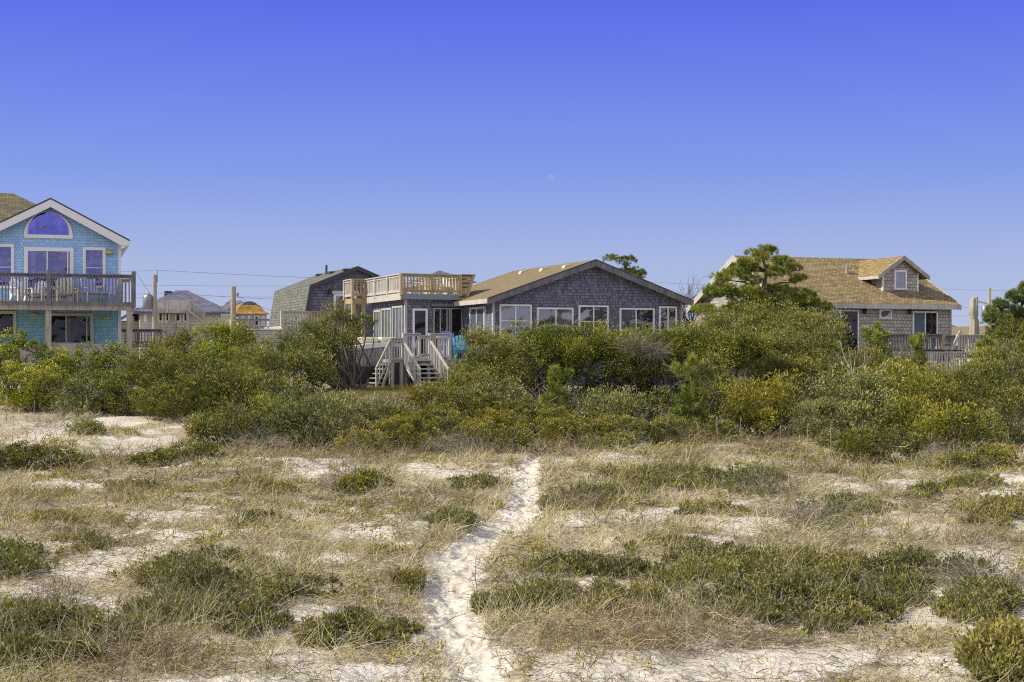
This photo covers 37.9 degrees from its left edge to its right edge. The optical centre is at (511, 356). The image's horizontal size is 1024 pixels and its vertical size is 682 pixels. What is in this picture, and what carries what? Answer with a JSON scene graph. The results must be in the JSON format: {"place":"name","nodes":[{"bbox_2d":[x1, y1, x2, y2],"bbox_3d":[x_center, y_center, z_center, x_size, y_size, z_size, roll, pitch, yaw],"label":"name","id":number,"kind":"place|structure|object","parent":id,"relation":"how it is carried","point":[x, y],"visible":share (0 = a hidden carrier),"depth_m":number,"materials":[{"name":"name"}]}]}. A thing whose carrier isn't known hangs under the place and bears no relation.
{"place":"outdoors","nodes":[
{"label":"outdoors","id":0,"kind":"place"},
{"bbox_2d":[419,452,540,681],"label":"path","id":1,"kind":"structure","parent":0,"point":[446,599],"depth_m":15.07,"materials":[{"name":"beige sand"}]},
{"bbox_2d":[0,358,1023,681],"bbox_3d":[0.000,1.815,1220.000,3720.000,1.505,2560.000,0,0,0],"label":"ground","id":2,"kind":"structure","parent":0,"point":[788,656],"depth_m":16.23,"materials":[{"name":"beige sand"}]},
{"bbox_2d":[0,327,52,390],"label":"wax myrtle","id":3,"kind":"object","parent":2,"relation":"on","point":[6,351],"visible":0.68,"depth_m":51.64,"materials":[{"name":"green plant"}]},
{"bbox_2d":[0,532,59,579],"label":"shrub","id":4,"kind":"object","parent":2,"relation":"on","point":[10,551],"visible":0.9,"depth_m":15.69,"materials":[{"name":"green plant"}]},
{"bbox_2d":[0,359,81,411],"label":"wax myrtle","id":5,"kind":"object","parent":2,"relation":"on","point":[24,398],"visible":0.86,"depth_m":45.44,"materials":[{"name":"green plant"}]},
{"bbox_2d":[0,416,88,471],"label":"shrub","id":6,"kind":"object","parent":2,"relation":"on","point":[9,460],"visible":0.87,"depth_m":29.73,"materials":[{"name":"green plant"}]},
{"bbox_2d":[4,562,113,610],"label":"leafless shrub","id":7,"kind":"object","parent":2,"relation":"on","point":[59,593],"visible":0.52,"depth_m":13.46,"materials":[{"name":"brown plant"}]},
{"bbox_2d":[0,595,145,674],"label":"shrub","id":8,"kind":"object","parent":2,"relation":"on","point":[33,637],"visible":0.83,"depth_m":10.88,"materials":[{"name":"green plant"}]},
{"bbox_2d":[15,515,134,556],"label":"shrub","id":9,"kind":"object","parent":2,"relation":"on","point":[101,538],"visible":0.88,"depth_m":17.66,"materials":[{"name":"green plant"}]},
{"bbox_2d":[22,339,139,405],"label":"wax myrtle","id":10,"kind":"object","parent":2,"relation":"on","point":[63,360],"visible":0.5,"depth_m":48.11,"materials":[{"name":"green plant"}]},
{"bbox_2d":[0,193,162,385],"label":"beach house","id":11,"kind":"structure","parent":2,"relation":"on","point":[49,241],"depth_m":60.05,"materials":[{"name":"teal wood"}]},
{"bbox_2d":[24,212,72,238],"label":"arched window","id":12,"kind":"structure","parent":11,"relation":"in","point":[43,224],"depth_m":60.14,"materials":[{"name":"glass"}]},
{"bbox_2d":[24,247,73,300],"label":"sliding door","id":13,"kind":"structure","parent":11,"relation":"in","point":[36,259],"depth_m":60.12,"materials":[{"name":"white paint"}]},
{"bbox_2d":[44,313,93,343],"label":"sliding door","id":14,"kind":"structure","parent":11,"relation":"in","point":[67,328],"depth_m":60.42,"materials":[{"name":"beige paint"}]},
{"bbox_2d":[83,247,105,286],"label":"window","id":15,"kind":"structure","parent":11,"relation":"in","point":[94,258],"depth_m":60.65,"materials":[{"name":"glass"}]},
{"bbox_2d":[0,571,167,659],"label":"shrub","id":16,"kind":"object","parent":2,"relation":"on","point":[38,616],"visible":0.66,"depth_m":11.93,"materials":[{"name":"green plant"}]},
{"bbox_2d":[45,366,150,416],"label":"wax myrtle","id":17,"kind":"object","parent":2,"relation":"on","point":[101,385],"visible":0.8,"depth_m":44.01,"materials":[{"name":"green plant"}]},
{"bbox_2d":[2,592,222,681],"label":"leafless shrub","id":18,"kind":"object","parent":2,"relation":"on","point":[148,634],"visible":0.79,"depth_m":11.04,"materials":[{"name":"beige plant"}]},
{"bbox_2d":[96,377,163,415],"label":"shrub","id":19,"kind":"object","parent":2,"relation":"on","point":[129,410],"visible":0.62,"depth_m":43.85,"materials":[{"name":"green plant"}]},
{"bbox_2d":[132,324,197,389],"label":"cedar tree","id":20,"kind":"object","parent":2,"relation":"on","point":[182,339],"visible":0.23,"depth_m":51.65,"materials":[{"name":"green plant"}]},
{"bbox_2d":[120,428,228,467],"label":"shrub","id":21,"kind":"object","parent":2,"relation":"on","point":[171,452],"visible":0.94,"depth_m":31.51,"materials":[{"name":"green plant"}]},
{"bbox_2d":[121,290,229,372],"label":"hip house","id":22,"kind":"structure","parent":2,"relation":"on","point":[181,304],"depth_m":104.69,"materials":[{"name":"white"}]},
{"bbox_2d":[129,373,232,420],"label":"shrub","id":23,"kind":"object","parent":2,"relation":"on","point":[174,392],"visible":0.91,"depth_m":42.88,"materials":[{"name":"green plant"}]},
{"bbox_2d":[105,570,263,630],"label":"shrub","id":24,"kind":"object","parent":2,"relation":"on","point":[171,600],"visible":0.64,"depth_m":12.75,"materials":[{"name":"green plant"}]},
{"bbox_2d":[115,340,269,415],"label":"cedar tree","id":25,"kind":"object","parent":2,"relation":"on","point":[157,368],"visible":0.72,"depth_m":44.98,"materials":[{"name":"green plant"}]},
{"bbox_2d":[172,315,247,391],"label":"cedar tree","id":26,"kind":"object","parent":2,"relation":"on","point":[224,343],"visible":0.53,"depth_m":49.92,"materials":[{"name":"green plant"}]},
{"bbox_2d":[103,525,325,608],"bbox_3d":[-3.027,2.222,14.849,2.614,0.930,3.928,0,0,0],"label":"shrub","id":27,"kind":"object","parent":2,"relation":"on","point":[269,587],"visible":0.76,"depth_m":14.43,"materials":[{"name":"green plant"}]},
{"bbox_2d":[182,392,291,446],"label":"cedar bush","id":28,"kind":"object","parent":2,"relation":"on","point":[199,428],"visible":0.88,"depth_m":36.83,"materials":[{"name":"green plant"}]},
{"bbox_2d":[185,577,313,637],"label":"shrub","id":29,"kind":"object","parent":2,"relation":"on","point":[261,605],"visible":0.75,"depth_m":12.56,"materials":[{"name":"green plant"}]},
{"bbox_2d":[236,301,269,371],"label":"mansard house","id":30,"kind":"structure","parent":2,"relation":"on","point":[251,311],"depth_m":112.49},
{"bbox_2d":[229,310,292,384],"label":"cedar tree","id":31,"kind":"object","parent":2,"relation":"on","point":[242,336],"visible":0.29,"depth_m":52.48,"materials":[{"name":"green plant"}]},
{"bbox_2d":[217,338,340,413],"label":"cedar bush","id":32,"kind":"object","parent":2,"relation":"on","point":[312,367],"visible":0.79,"depth_m":46.04,"materials":[{"name":"green plant"}]},
{"bbox_2d":[257,379,371,450],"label":"cedar bush","id":33,"kind":"object","parent":2,"relation":"on","point":[343,414],"visible":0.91,"depth_m":36.09,"materials":[{"name":"green plant"}]},
{"bbox_2d":[267,298,371,390],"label":"cedar tree","id":34,"kind":"object","parent":2,"relation":"on","point":[346,381],"visible":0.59,"depth_m":52.32,"materials":[{"name":"green plant"}]},
{"bbox_2d":[247,265,405,377],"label":"gambrel house","id":35,"kind":"structure","parent":2,"relation":"on","point":[302,299],"depth_m":76.66,"materials":[{"name":"grey wood"}]},
{"bbox_2d":[297,443,395,497],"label":"shrub","id":36,"kind":"object","parent":2,"relation":"on","point":[350,481],"visible":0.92,"depth_m":25.20,"materials":[{"name":"green plant"}]},
{"bbox_2d":[283,576,426,650],"bbox_3d":[-1.289,2.276,12.290,1.216,0.852,1.530,0,0,-13],"label":"shrub","id":37,"kind":"object","parent":2,"relation":"on","point":[353,617],"visible":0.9,"depth_m":12.14,"materials":[{"name":"green plant"}]},
{"bbox_2d":[314,414,444,458],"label":"shrub","id":38,"kind":"object","parent":2,"relation":"on","point":[377,438],"visible":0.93,"depth_m":35.13,"materials":[{"name":"green plant"}]},
{"bbox_2d":[322,383,438,398],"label":"yard grass","id":39,"kind":"structure","parent":2,"relation":"on","point":[386,391],"depth_m":51.51,"materials":[{"name":"green plant"}]},
{"bbox_2d":[381,555,436,593],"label":"shrub","id":40,"kind":"object","parent":2,"relation":"on","point":[399,573],"visible":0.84,"depth_m":14.82,"materials":[{"name":"green plant"}]},
{"bbox_2d":[367,361,480,431],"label":"cedar bush","id":41,"kind":"object","parent":2,"relation":"on","point":[418,397],"visible":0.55,"depth_m":41.69,"materials":[{"name":"green plant"}]},
{"bbox_2d":[393,401,489,440],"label":"shrub","id":42,"kind":"object","parent":2,"relation":"on","point":[444,420],"visible":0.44,"depth_m":38.38,"materials":[{"name":"green plant"}]},
{"bbox_2d":[420,504,486,530],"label":"shrub","id":43,"kind":"object","parent":2,"relation":"on","point":[469,515],"visible":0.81,"depth_m":19.84,"materials":[{"name":"green plant"}]},
{"bbox_2d":[416,378,503,427],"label":"shrub","id":44,"kind":"object","parent":2,"relation":"on","point":[479,398],"visible":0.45,"depth_m":40.60,"materials":[{"name":"green plant"}]},
{"bbox_2d":[455,376,527,423],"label":"cedar bush","id":45,"kind":"object","parent":2,"relation":"on","point":[513,387],"visible":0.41,"depth_m":41.98,"materials":[{"name":"green plant"}]},
{"bbox_2d":[450,410,539,452],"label":"shrub","id":46,"kind":"object","parent":2,"relation":"on","point":[516,434],"visible":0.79,"depth_m":35.85,"materials":[{"name":"green plant"}]},
{"bbox_2d":[449,322,546,405],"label":"cedar bush","id":47,"kind":"object","parent":2,"relation":"on","point":[495,359],"visible":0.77,"depth_m":45.94,"materials":[{"name":"green plant"}]},
{"bbox_2d":[0,481,1022,681],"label":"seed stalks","id":48,"kind":"object","parent":2,"relation":"on","point":[459,608],"visible":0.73,"depth_m":13.10,"materials":[{"name":"beige plant"}]},
{"bbox_2d":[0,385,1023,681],"bbox_3d":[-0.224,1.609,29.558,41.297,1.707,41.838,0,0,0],"label":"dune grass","id":49,"kind":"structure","parent":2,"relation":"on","point":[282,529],"depth_m":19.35,"materials":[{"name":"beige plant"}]},
{"bbox_2d":[330,259,693,387],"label":"beach house","id":50,"kind":"structure","parent":2,"relation":"on","point":[416,325],"depth_m":59.90,"materials":[{"name":"grey wood"}]},
{"bbox_2d":[499,304,531,339],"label":"window","id":51,"kind":"structure","parent":50,"relation":"in","point":[507,312],"depth_m":58.30,"materials":[{"name":"glass"}]},
{"bbox_2d":[537,307,573,354],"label":"window","id":52,"kind":"structure","parent":50,"relation":"in","point":[566,315],"depth_m":58.99,"materials":[{"name":"glass"}]},
{"bbox_2d":[578,305,608,338],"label":"window","id":53,"kind":"structure","parent":50,"relation":"in","point":[593,313],"depth_m":59.58,"materials":[{"name":"glass"}]},
{"bbox_2d":[619,308,654,333],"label":"window","id":54,"kind":"structure","parent":50,"relation":"in","point":[634,315],"depth_m":60.31,"materials":[{"name":"glass"}]},
{"bbox_2d":[473,388,581,437],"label":"shrub","id":55,"kind":"object","parent":2,"relation":"on","point":[492,413],"visible":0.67,"depth_m":39.01,"materials":[{"name":"green plant"}]},
{"bbox_2d":[500,317,582,395],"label":"cedar bush","id":56,"kind":"object","parent":2,"relation":"on","point":[545,338],"visible":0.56,"depth_m":48.77,"materials":[{"name":"green plant"}]},
{"bbox_2d":[532,364,583,421],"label":"young pine","id":57,"kind":"object","parent":2,"relation":"on","point":[561,396],"visible":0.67,"depth_m":40.92,"materials":[{"name":"green plant"}]},
{"bbox_2d":[443,558,689,618],"bbox_3d":[0.781,2.333,14.140,2.486,0.956,1.989,0,0,16],"label":"shrub","id":58,"kind":"object","parent":2,"relation":"on","point":[539,585],"visible":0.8,"depth_m":13.93,"materials":[{"name":"green plant"}]},
{"bbox_2d":[514,526,659,579],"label":"shrub","id":59,"kind":"object","parent":2,"relation":"on","point":[579,559],"visible":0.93,"depth_m":15.72,"materials":[{"name":"green plant"}]},
{"bbox_2d":[548,318,659,395],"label":"cedar bush","id":60,"kind":"object","parent":2,"relation":"on","point":[593,349],"visible":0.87,"depth_m":48.47,"materials":[{"name":"green plant"}]},
{"bbox_2d":[529,402,680,444],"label":"shrub","id":61,"kind":"object","parent":2,"relation":"on","point":[598,424],"visible":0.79,"depth_m":37.28,"materials":[{"name":"green plant"}]},
{"bbox_2d":[539,475,670,509],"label":"shrub","id":62,"kind":"object","parent":2,"relation":"on","point":[610,487],"visible":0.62,"depth_m":24.42,"materials":[{"name":"green plant"}]},
{"bbox_2d":[497,579,715,662],"bbox_3d":[0.805,2.084,12.040,1.924,0.549,2.038,0,0,0],"label":"leafless shrub","id":63,"kind":"object","parent":2,"relation":"on","point":[631,626],"visible":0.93,"depth_m":11.90,"materials":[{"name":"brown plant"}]},
{"bbox_2d":[578,386,646,425],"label":"feathery shrub","id":64,"kind":"object","parent":2,"relation":"on","point":[619,405],"visible":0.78,"depth_m":40.25,"materials":[{"name":"green plant"}]},
{"bbox_2d":[562,376,680,424],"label":"cedar bush","id":65,"kind":"object","parent":2,"relation":"on","point":[663,400],"visible":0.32,"depth_m":42.05,"materials":[{"name":"green plant"}]},
{"bbox_2d":[578,365,669,395],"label":"wax myrtle","id":66,"kind":"object","parent":2,"relation":"on","point":[640,384],"visible":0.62,"depth_m":49.88,"materials":[{"name":"green plant"}]},
{"bbox_2d":[577,406,682,450],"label":"shrub","id":67,"kind":"object","parent":2,"relation":"on","point":[610,438],"visible":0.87,"depth_m":36.49,"materials":[{"name":"green plant"}]},
{"bbox_2d":[588,459,728,493],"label":"shrub","id":68,"kind":"object","parent":2,"relation":"on","point":[662,466],"visible":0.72,"depth_m":27.41,"materials":[{"name":"green plant"}]},
{"bbox_2d":[602,317,723,397],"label":"cedar bush","id":69,"kind":"object","parent":2,"relation":"on","point":[670,348],"visible":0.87,"depth_m":48.46,"materials":[{"name":"green plant"}]},
{"bbox_2d":[619,516,730,561],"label":"shrub","id":70,"kind":"object","parent":2,"relation":"on","point":[631,547],"visible":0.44,"depth_m":17.34,"materials":[{"name":"green plant"}]},
{"bbox_2d":[633,407,741,442],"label":"shrub","id":71,"kind":"object","parent":2,"relation":"on","point":[724,429],"visible":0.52,"depth_m":37.62,"materials":[{"name":"green plant"}]},
{"bbox_2d":[661,347,722,430],"bbox_3d":[4.949,1.346,40.381,1.857,3.411,5.441,0,0,10],"label":"young pine","id":72,"kind":"object","parent":2,"relation":"on","point":[687,396],"visible":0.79,"depth_m":38.51,"materials":[{"name":"green plant"}]},
{"bbox_2d":[600,566,790,657],"bbox_3d":[1.522,2.042,12.368,1.721,0.654,1.823,0,0,0],"label":"leafless shrub","id":73,"kind":"object","parent":2,"relation":"on","point":[737,628],"visible":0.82,"depth_m":12.26,"materials":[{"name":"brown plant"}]},
{"bbox_2d":[644,522,754,575],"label":"shrub","id":74,"kind":"object","parent":2,"relation":"on","point":[727,546],"visible":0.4,"depth_m":16.29,"materials":[{"name":"green plant"}]},
{"bbox_2d":[675,346,746,424],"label":"cedar bush","id":75,"kind":"object","parent":2,"relation":"on","point":[714,390],"visible":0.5,"depth_m":42.26,"materials":[{"name":"green plant"}]},
{"bbox_2d":[669,490,759,515],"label":"shrub","id":76,"kind":"object","parent":2,"relation":"on","point":[700,504],"visible":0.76,"depth_m":22.20,"materials":[{"name":"green plant"}]},
{"bbox_2d":[677,318,775,393],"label":"cedar bush","id":77,"kind":"object","parent":2,"relation":"on","point":[736,352],"visible":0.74,"depth_m":48.63,"materials":[{"name":"green plant"}]},
{"bbox_2d":[705,456,800,492],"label":"shrub","id":78,"kind":"object","parent":2,"relation":"on","point":[732,474],"visible":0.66,"depth_m":26.88,"materials":[{"name":"green plant"}]},
{"bbox_2d":[690,243,835,324],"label":"pine tree","id":79,"kind":"object","parent":2,"relation":"on","point":[750,289],"visible":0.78,"depth_m":55.71,"materials":[{"name":"green plant"}]},
{"bbox_2d":[711,368,818,437],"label":"cedar bush","id":80,"kind":"object","parent":2,"relation":"on","point":[777,400],"visible":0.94,"depth_m":38.75,"materials":[{"name":"green plant"}]},
{"bbox_2d":[723,457,807,497],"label":"leafless shrub","id":81,"kind":"object","parent":2,"relation":"on","point":[761,478],"visible":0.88,"depth_m":24.70,"materials":[{"name":"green plant"}]},
{"bbox_2d":[687,294,849,387],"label":"cedar tree","id":82,"kind":"object","parent":2,"relation":"on","point":[722,320],"visible":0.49,"depth_m":53.82,"materials":[{"name":"green plant"}]},
{"bbox_2d":[638,527,943,635],"bbox_3d":[2.710,2.225,15.169,3.441,0.893,4.888,0,0,30],"label":"shrub","id":83,"kind":"object","parent":2,"relation":"on","point":[765,560],"visible":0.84,"depth_m":14.59,"materials":[{"name":"green plant"}]},
{"bbox_2d":[731,315,855,393],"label":"cedar bush","id":84,"kind":"object","parent":2,"relation":"on","point":[801,361],"visible":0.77,"depth_m":50.35,"materials":[{"name":"green plant"}]},
{"bbox_2d":[699,551,894,628],"bbox_3d":[2.523,2.210,13.587,2.245,0.881,1.682,0,0,-33],"label":"shrub","id":85,"kind":"object","parent":2,"relation":"on","point":[770,609],"visible":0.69,"depth_m":13.28,"materials":[{"name":"green plant"}]},
{"bbox_2d":[755,479,864,531],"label":"leafless shrub","id":86,"kind":"object","parent":2,"relation":"on","point":[805,507],"visible":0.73,"depth_m":20.03,"materials":[{"name":"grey plant"}]},
{"bbox_2d":[686,255,991,385],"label":"beach house","id":87,"kind":"structure","parent":2,"relation":"on","point":[901,298],"depth_m":59.57,"materials":[{"name":"brown wood"}]},
{"bbox_2d":[797,477,897,519],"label":"shrub","id":88,"kind":"object","parent":2,"relation":"on","point":[842,494],"visible":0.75,"depth_m":22.24,"materials":[{"name":"green plant"}]},
{"bbox_2d":[788,359,909,449],"bbox_3d":[8.477,1.243,37.791,3.386,2.439,3.180,0,0,0],"label":"cedar bush","id":89,"kind":"object","parent":2,"relation":"on","point":[864,407],"visible":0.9,"depth_m":37.13,"materials":[{"name":"green plant"}]},
{"bbox_2d":[806,342,920,398],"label":"cedar bush","id":90,"kind":"object","parent":2,"relation":"on","point":[877,360],"visible":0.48,"depth_m":46.55,"materials":[{"name":"green plant"}]},
{"bbox_2d":[857,320,898,391],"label":"young pine","id":91,"kind":"object","parent":2,"relation":"on","point":[875,340],"visible":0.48,"depth_m":49.94,"materials":[{"name":"green plant"}]},
{"bbox_2d":[826,412,944,463],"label":"shrub","id":92,"kind":"object","parent":2,"relation":"on","point":[853,441],"visible":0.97,"depth_m":31.89,"materials":[{"name":"green plant"}]},
{"bbox_2d":[858,356,955,445],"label":"cedar bush","id":93,"kind":"object","parent":2,"relation":"on","point":[908,405],"visible":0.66,"depth_m":37.53,"materials":[{"name":"green plant"}]},
{"bbox_2d":[831,528,996,582],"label":"shrub","id":94,"kind":"object","parent":2,"relation":"on","point":[915,554],"visible":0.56,"depth_m":16.12,"materials":[{"name":"green plant"}]},
{"bbox_2d":[906,398,1008,453],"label":"cedar bush","id":95,"kind":"object","parent":2,"relation":"on","point":[965,416],"visible":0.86,"depth_m":34.79,"materials":[{"name":"green plant"}]},
{"bbox_2d":[901,338,1023,405],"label":"cedar bush","id":96,"kind":"object","parent":2,"relation":"on","point":[999,350],"visible":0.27,"depth_m":46.22,"materials":[{"name":"green plant"}]},
{"bbox_2d":[911,557,1023,625],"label":"shrub","id":97,"kind":"object","parent":2,"relation":"on","point":[993,594],"visible":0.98,"depth_m":13.43,"materials":[{"name":"green plant"}]},
{"bbox_2d":[923,511,1023,595],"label":"leafless shrub","id":98,"kind":"object","parent":2,"relation":"on","point":[965,566],"visible":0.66,"depth_m":14.81,"materials":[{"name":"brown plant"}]},
{"bbox_2d":[935,468,1013,490],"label":"shrub","id":99,"kind":"object","parent":2,"relation":"on","point":[964,478],"visible":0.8,"depth_m":25.42,"materials":[{"name":"green plant"}]},
{"bbox_2d":[935,429,1023,472],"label":"shrub","id":100,"kind":"object","parent":2,"relation":"on","point":[995,454],"visible":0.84,"depth_m":29.52,"materials":[{"name":"green plant"}]},
{"bbox_2d":[937,347,1023,448],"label":"cedar bush","id":101,"kind":"object","parent":2,"relation":"on","point":[1002,387],"visible":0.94,"depth_m":37.62,"materials":[{"name":"green plant"}]},
{"bbox_2d":[947,595,1023,681],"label":"shrub","id":102,"kind":"object","parent":2,"relation":"on","point":[991,639],"visible":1,"depth_m":11.07,"materials":[{"name":"green plant"}]},
{"bbox_2d":[954,317,1023,396],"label":"cedar bush","id":103,"kind":"object","parent":2,"relation":"on","point":[1010,336],"visible":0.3,"depth_m":48.65,"materials":[{"name":"green plant"}]},
{"bbox_2d":[955,481,1023,527],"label":"shrub","id":104,"kind":"object","parent":2,"relation":"on","point":[1004,508],"visible":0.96,"depth_m":21.09,"materials":[{"name":"green plant"}]},
{"bbox_2d":[979,279,1023,385],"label":"pine tree","id":105,"kind":"object","parent":2,"relation":"on","point":[1013,295],"visible":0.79,"depth_m":56.55,"materials":[{"name":"green plant"}]},
{"bbox_2d":[0,0,1023,343],"label":"sky","id":106,"kind":"structure","parent":0,"point":[487,139],"materials":[{"name":"blue"}]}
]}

